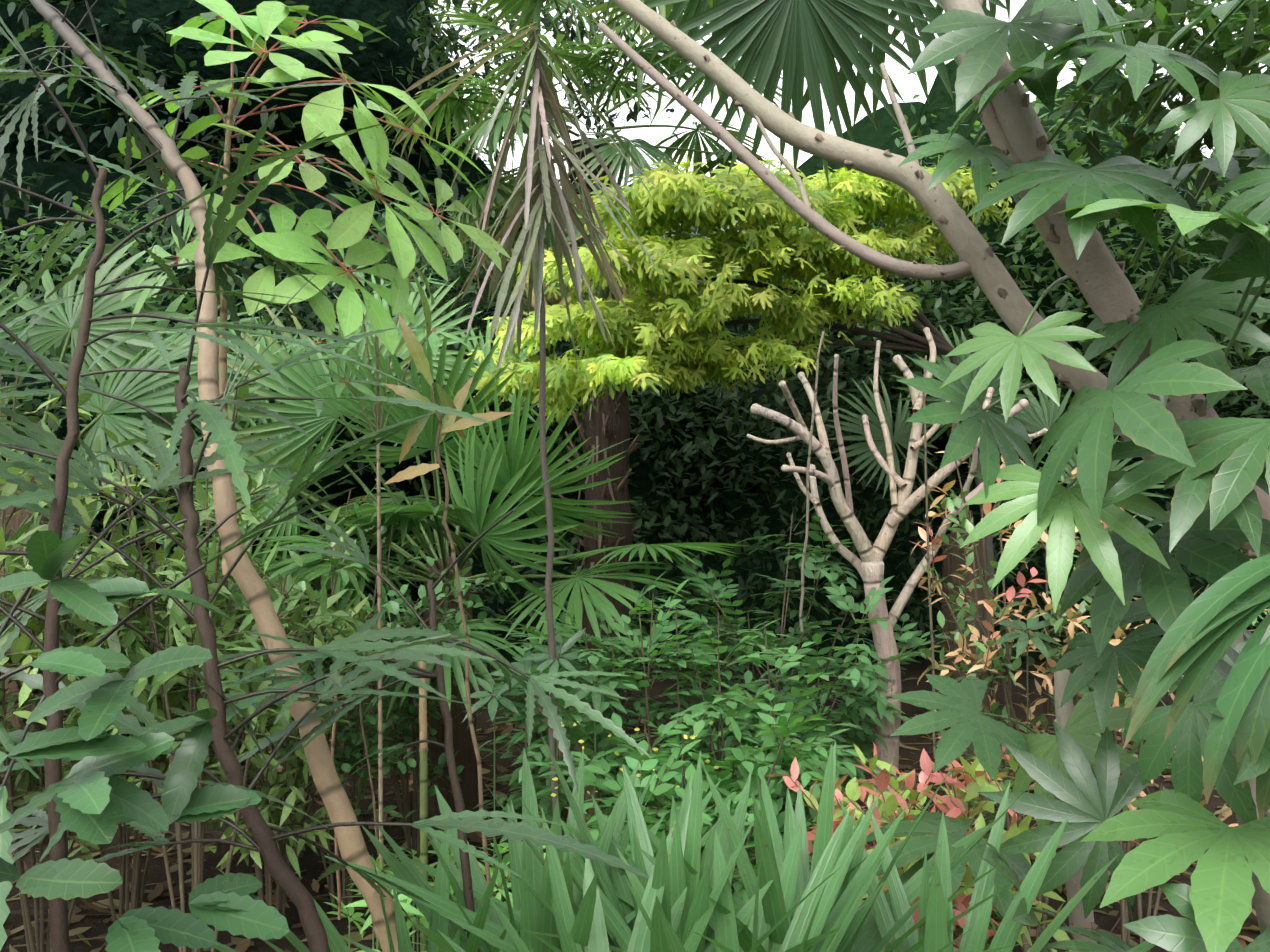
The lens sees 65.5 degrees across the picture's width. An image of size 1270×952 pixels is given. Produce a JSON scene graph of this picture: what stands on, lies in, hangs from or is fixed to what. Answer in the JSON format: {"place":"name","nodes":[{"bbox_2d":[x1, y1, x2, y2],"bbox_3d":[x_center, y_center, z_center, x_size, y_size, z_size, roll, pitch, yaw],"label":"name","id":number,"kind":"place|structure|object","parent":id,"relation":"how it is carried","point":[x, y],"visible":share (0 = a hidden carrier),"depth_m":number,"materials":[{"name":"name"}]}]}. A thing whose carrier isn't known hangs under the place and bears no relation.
{"place":"outdoors","nodes":[
{"label":"outdoors","id":0,"kind":"place"},
{"bbox_2d":[0,659,1259,951],"bbox_3d":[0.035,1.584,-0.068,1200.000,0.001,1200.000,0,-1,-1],"label":"ground","id":1,"kind":"structure","parent":0,"point":[310,867],"depth_m":4.56,"materials":[{"name":"brown soil"}]},
{"bbox_2d":[0,0,524,653],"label":"foliage","id":2,"kind":"object","parent":1,"relation":"on","point":[136,28],"visible":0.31,"depth_m":9.58,"materials":[{"name":"green plant"}]},
{"bbox_2d":[29,0,510,951],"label":"schefflera","id":3,"kind":"object","parent":1,"relation":"on","point":[349,226],"visible":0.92,"depth_m":2.05,"materials":[{"name":"green plant"}]},
{"bbox_2d":[0,0,648,951],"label":"shrub","id":4,"kind":"object","parent":1,"relation":"on","point":[92,796],"visible":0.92,"depth_m":1.24,"materials":[{"name":"green plant"}]},
{"bbox_2d":[418,661,428,951],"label":"bamboo stake","id":5,"kind":"object","parent":1,"relation":"on","point":[423,749],"visible":0.77,"depth_m":2.99,"materials":[{"name":"beige plant"}]},
{"bbox_2d":[144,266,746,818],"bbox_3d":[-1.147,0.262,4.707,2.302,2.810,2.942,1,-1,-34],"label":"young palm","id":6,"kind":"object","parent":1,"relation":"on","point":[516,470],"visible":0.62,"depth_m":4.21,"materials":[{"name":"green plant"}]},
{"bbox_2d":[0,342,1113,951],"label":"understorey shrubs","id":7,"kind":"object","parent":1,"relation":"on","point":[778,718],"visible":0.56,"depth_m":3.36,"materials":[{"name":"green plant"}]},
{"bbox_2d":[534,694,607,929],"bbox_3d":[-0.240,1.201,3.553,0.291,0.893,0.125,0,-1,-1],"label":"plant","id":8,"kind":"object","parent":1,"relation":"on","point":[589,788],"visible":0.08,"depth_m":3.51,"materials":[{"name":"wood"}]},
{"bbox_2d":[378,0,791,736],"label":"tree","id":9,"kind":"object","parent":1,"relation":"on","point":[606,424],"visible":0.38,"depth_m":6.38,"materials":[{"name":"green plant"}]},
{"bbox_2d":[0,0,1170,851],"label":"palms","id":10,"kind":"object","parent":1,"relation":"on","point":[812,42],"visible":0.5,"depth_m":4.12,"materials":[{"name":"green plant"}]},
{"bbox_2d":[4,707,1259,951],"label":"leaf litter","id":11,"kind":"object","parent":1,"relation":"on","point":[1224,813],"visible":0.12,"depth_m":4.22,"materials":[{"name":"brown plant"}]},
{"bbox_2d":[377,22,658,817],"bbox_3d":[-0.368,0.029,3.257,0.908,3.048,0.997,0,-1,-1],"label":"lancewood","id":12,"kind":"object","parent":11,"relation":"on","point":[536,178],"visible":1,"depth_m":3.25,"materials":[{"name":"brown plant"}]},
{"bbox_2d":[331,314,935,919],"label":"wiry stems","id":13,"kind":"object","parent":1,"relation":"on","point":[451,422],"visible":0.83,"depth_m":2.57,"materials":[{"name":"brown plant"}]},
{"bbox_2d":[0,0,1269,681],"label":"foliage","id":14,"kind":"object","parent":1,"relation":"on","point":[702,466],"visible":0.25,"depth_m":8.48,"materials":[{"name":"green plant"}]},
{"bbox_2d":[464,155,1015,769],"bbox_3d":[0.622,-0.066,4.964,2.170,3.483,3.076,-1,-1,31],"label":"tree","id":15,"kind":"object","parent":1,"relation":"on","point":[752,253],"visible":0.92,"depth_m":4.57,"materials":[{"name":"yellow plant"}]},
{"bbox_2d":[212,554,1269,951],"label":"strap-leaved plants","id":16,"kind":"object","parent":1,"relation":"on","point":[682,898],"visible":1,"depth_m":1.45,"materials":[{"name":"green plant"}]},
{"bbox_2d":[747,327,1047,845],"bbox_3d":[0.961,0.644,3.657,1.090,2.461,0.628,0,-1,-1],"label":"bare tree","id":17,"kind":"object","parent":1,"relation":"on","point":[869,567],"visible":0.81,"depth_m":3.64,"materials":[{"name":"beige plant"}]},
{"bbox_2d":[598,0,1269,951],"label":"tree","id":18,"kind":"object","parent":1,"relation":"on","point":[1190,446],"visible":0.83,"depth_m":1.57,"materials":[{"name":"green plant"}]},
{"bbox_2d":[764,451,1269,951],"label":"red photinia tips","id":19,"kind":"object","parent":1,"relation":"on","point":[958,797],"visible":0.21,"depth_m":3.19,"materials":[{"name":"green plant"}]},
{"bbox_2d":[521,198,758,375],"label":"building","id":20,"kind":"structure","parent":0,"point":[692,236],"depth_m":13.39,"materials":[{"name":"grey"}]},
{"bbox_2d":[430,0,1269,188],"label":"sky","id":21,"kind":"structure","parent":0,"point":[908,86],"materials":[{"name":"white"}]}
]}

